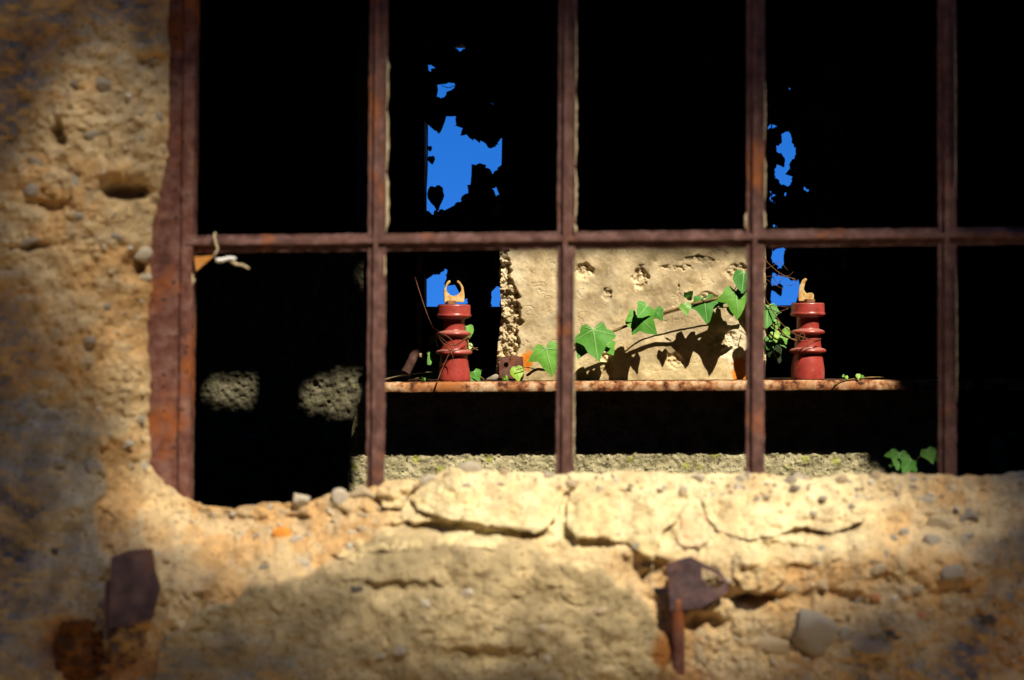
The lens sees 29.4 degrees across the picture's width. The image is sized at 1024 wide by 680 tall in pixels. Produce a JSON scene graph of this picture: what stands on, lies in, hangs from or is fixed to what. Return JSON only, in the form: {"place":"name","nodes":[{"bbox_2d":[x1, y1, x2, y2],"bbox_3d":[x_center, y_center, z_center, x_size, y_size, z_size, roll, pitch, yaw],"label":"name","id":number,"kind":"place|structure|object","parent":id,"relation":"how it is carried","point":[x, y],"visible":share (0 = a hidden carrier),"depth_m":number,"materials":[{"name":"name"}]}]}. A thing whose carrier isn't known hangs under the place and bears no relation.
{"place":"outdoors","nodes":[
{"label":"outdoors","id":0,"kind":"place"},
{"bbox_2d":[427,48,808,306],"label":"sky","id":1,"kind":"structure","parent":0,"point":[454,154],"materials":[{"name":"blue"}]},
{"bbox_3d":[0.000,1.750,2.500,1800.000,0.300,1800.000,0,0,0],"label":"ground","id":2,"kind":"structure","parent":0,"visible":0},
{"bbox_2d":[0,0,1023,679],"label":"front wall","id":3,"kind":"structure","parent":2,"relation":"on","point":[468,570],"depth_m":2.40,"materials":[{"name":"stone"}]},
{"bbox_2d":[52,619,103,679],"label":"iron stub","id":4,"kind":"object","parent":3,"relation":"attached to","point":[77,647],"visible":0.94,"depth_m":2.39,"materials":[{"name":"brown metal"}]},
{"bbox_2d":[105,548,160,640],"bbox_3d":[-0.454,0.305,2.374,0.066,0.110,0.082,0,0,0],"label":"wall bracket","id":5,"kind":"object","parent":3,"relation":"attached to","point":[132,588],"depth_m":2.34,"materials":[{"name":"brown metal"}]},
{"bbox_2d":[147,0,1023,500],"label":"window grille","id":6,"kind":"object","parent":3,"relation":"attached to","point":[179,244],"depth_m":2.50,"materials":[{"name":"metal"}]},
{"bbox_2d":[194,256,212,270],"bbox_3d":[-0.393,-0.098,2.499,0.029,0.021,0.022,0,0,0],"label":"wood wedge","id":7,"kind":"object","parent":6,"relation":"attached to","point":[200,261],"visible":1,"depth_m":2.49,"materials":[{"name":"orange wood"}]},
{"bbox_2d":[213,232,218,257],"bbox_3d":[-0.378,-0.121,2.495,0.009,0.033,0.016,0,0,0],"label":"string","id":8,"kind":"object","parent":6,"relation":"hanging from","point":[216,244],"visible":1,"depth_m":2.49,"materials":[{"name":"fabric"}]},
{"bbox_2d":[216,256,235,262],"bbox_3d":[-0.364,-0.102,2.484,0.026,0.008,0.004,0,0,0],"label":"paper scrap","id":9,"kind":"object","parent":6,"relation":"hanging from","point":[222,260],"visible":1,"depth_m":2.48,"materials":[{"name":"white paper"}]},
{"bbox_2d":[228,260,249,269],"bbox_3d":[-0.347,-0.097,2.484,0.028,0.014,0.010,0,0,0],"label":"dry stalk","id":10,"kind":"object","parent":6,"relation":"attached to","point":[237,264],"visible":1,"depth_m":2.48,"materials":[{"name":"beige plant"}]},
{"bbox_2d":[666,556,727,674],"bbox_3d":[0.223,0.344,2.375,0.076,0.168,0.060,0,0,0],"label":"wall bracket","id":11,"kind":"object","parent":3,"relation":"attached to","point":[688,587],"depth_m":2.35,"materials":[{"name":"brown metal"}]},
{"bbox_2d":[385,0,1023,378],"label":"back wall","id":12,"kind":"structure","parent":2,"relation":"on","point":[883,321],"depth_m":4.92,"materials":[{"name":"black"}]},
{"bbox_2d":[425,40,501,306],"bbox_3d":[-0.123,-0.434,5.003,0.326,0.807,0.131,0,0,0],"label":"ivy curtain","id":13,"kind":"object","parent":12,"relation":"attached to","point":[471,100],"visible":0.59,"depth_m":4.97,"materials":[{"name":"green plant"}]},
{"bbox_2d":[765,52,846,304],"bbox_3d":[0.756,-0.421,5.005,0.379,0.800,0.136,0,0,0],"label":"ivy curtain","id":14,"kind":"object","parent":12,"relation":"attached to","point":[805,110],"visible":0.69,"depth_m":4.98,"materials":[{"name":"green plant"}]},
{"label":"floor","id":15,"kind":"structure","parent":0,"visible":0},
{"bbox_2d":[193,0,369,508],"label":"concrete block wall","id":16,"kind":"structure","parent":15,"relation":"on","point":[281,337],"depth_m":4.29,"materials":[{"name":"black concrete"}]},
{"bbox_2d":[348,383,1023,492],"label":"wall","id":17,"kind":"structure","parent":15,"relation":"on","point":[817,434],"depth_m":4.30,"materials":[{"name":"concrete"}]},
{"bbox_2d":[496,0,765,380],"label":"concrete pier","id":18,"kind":"structure","parent":17,"relation":"on","point":[661,114],"depth_m":4.36,"materials":[{"name":"concrete"}]},
{"bbox_2d":[510,269,764,380],"bbox_3d":[0.276,-0.031,4.239,0.559,0.243,0.077,0,0,0],"label":"ivy vine","id":19,"kind":"object","parent":18,"relation":"attached to","point":[597,341],"visible":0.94,"depth_m":4.22,"materials":[{"name":"green plant"}]},
{"bbox_2d":[385,375,1023,392],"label":"steel ledge","id":20,"kind":"object","parent":17,"relation":"on","point":[903,383],"visible":0.82,"depth_m":4.20,"materials":[{"name":"rusted steel"}]},
{"bbox_2d":[385,369,409,380],"bbox_3d":[-0.260,0.078,4.298,0.073,0.032,0.032,10,-11,0],"label":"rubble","id":21,"kind":"object","parent":20,"relation":"on","point":[390,373],"visible":0.62,"depth_m":4.29,"materials":[{"name":"black stone"}]},
{"bbox_2d":[385,371,434,379],"bbox_3d":[-0.222,0.078,4.225,0.130,0.020,0.014,0,0,-28],"label":"dry twig","id":22,"kind":"object","parent":20,"relation":"on","point":[408,374],"visible":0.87,"depth_m":4.21,"materials":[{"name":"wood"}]},
{"bbox_2d":[402,250,422,373],"bbox_3d":[-0.227,-0.062,4.472,0.042,0.341,0.076,0,0,45],"label":"rusty pipe","id":23,"kind":"object","parent":20,"relation":"on","point":[409,365],"visible":0.73,"depth_m":4.48,"materials":[{"name":"metal"}]},
{"bbox_2d":[436,280,471,381],"bbox_3d":[-0.126,-0.020,4.245,0.080,0.219,0.080,0,0,0],"label":"insulator","id":24,"kind":"object","parent":20,"relation":"on","point":[452,314],"visible":0.98,"depth_m":4.22,"materials":[{"name":"red ceramic"}]},
{"bbox_2d":[413,273,471,393],"bbox_3d":[-0.181,-0.016,4.254,0.078,0.266,0.194,0,0,-43],"label":"dry tendril","id":25,"kind":"object","parent":24,"relation":"attached to","point":[438,336],"visible":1,"depth_m":4.20},
{"bbox_2d":[413,324,507,380],"bbox_3d":[-0.113,0.032,4.287,0.213,0.133,0.084,0,0,9],"label":"ivy sprig","id":26,"kind":"object","parent":20,"relation":"on","point":[433,358],"visible":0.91,"depth_m":4.27,"materials":[{"name":"green plant"}]},
{"bbox_2d":[444,204,504,376],"bbox_3d":[-0.037,-0.170,4.505,0.231,0.520,0.210,0,0,0],"label":"climbing stem","id":27,"kind":"object","parent":20,"relation":"on","point":[472,220],"visible":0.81,"depth_m":4.59,"materials":[{"name":"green plant"}]},
{"bbox_2d":[486,374,498,380],"bbox_3d":[-0.042,0.083,4.229,0.028,0.015,0.015,-21,-13,0],"label":"rubble","id":28,"kind":"object","parent":20,"relation":"on","point":[494,377],"visible":1,"depth_m":4.22,"materials":[{"name":"beige stone"}]},
{"bbox_2d":[789,278,825,379],"bbox_3d":[0.642,-0.024,4.245,0.080,0.220,0.080,0,0,0],"label":"insulator","id":29,"kind":"object","parent":20,"relation":"on","point":[807,361],"visible":1,"depth_m":4.22,"materials":[{"name":"red ceramic"}]},
{"bbox_2d":[764,303,795,363],"bbox_3d":[0.568,-0.022,4.245,0.096,0.153,0.073,0,0,0],"label":"ivy sprig","id":30,"kind":"object","parent":29,"relation":"attached to","point":[777,354],"visible":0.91,"depth_m":4.24,"materials":[{"name":"green plant"}]},
{"bbox_2d":[764,259,820,349],"bbox_3d":[0.602,-0.081,4.222,0.128,0.207,0.057,0,0,0],"label":"dry tendril","id":31,"kind":"object","parent":29,"relation":"attached to","point":[777,319],"visible":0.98,"depth_m":4.22},
{"bbox_2d":[833,374,895,385],"bbox_3d":[0.765,0.085,4.210,0.158,0.026,0.024,0,0,-23],"label":"ivy shoot","id":32,"kind":"object","parent":20,"relation":"on","point":[858,376],"visible":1,"depth_m":4.20,"materials":[{"name":"green plant"}]},
{"bbox_2d":[884,446,937,474],"bbox_3d":[0.633,0.213,3.079,0.095,0.095,0.046,0,0,0],"label":"ivy plant","id":33,"kind":"object","parent":15,"relation":"on","point":[904,461],"visible":0.88,"depth_m":3.07,"materials":[{"name":"green plant"}]}
]}

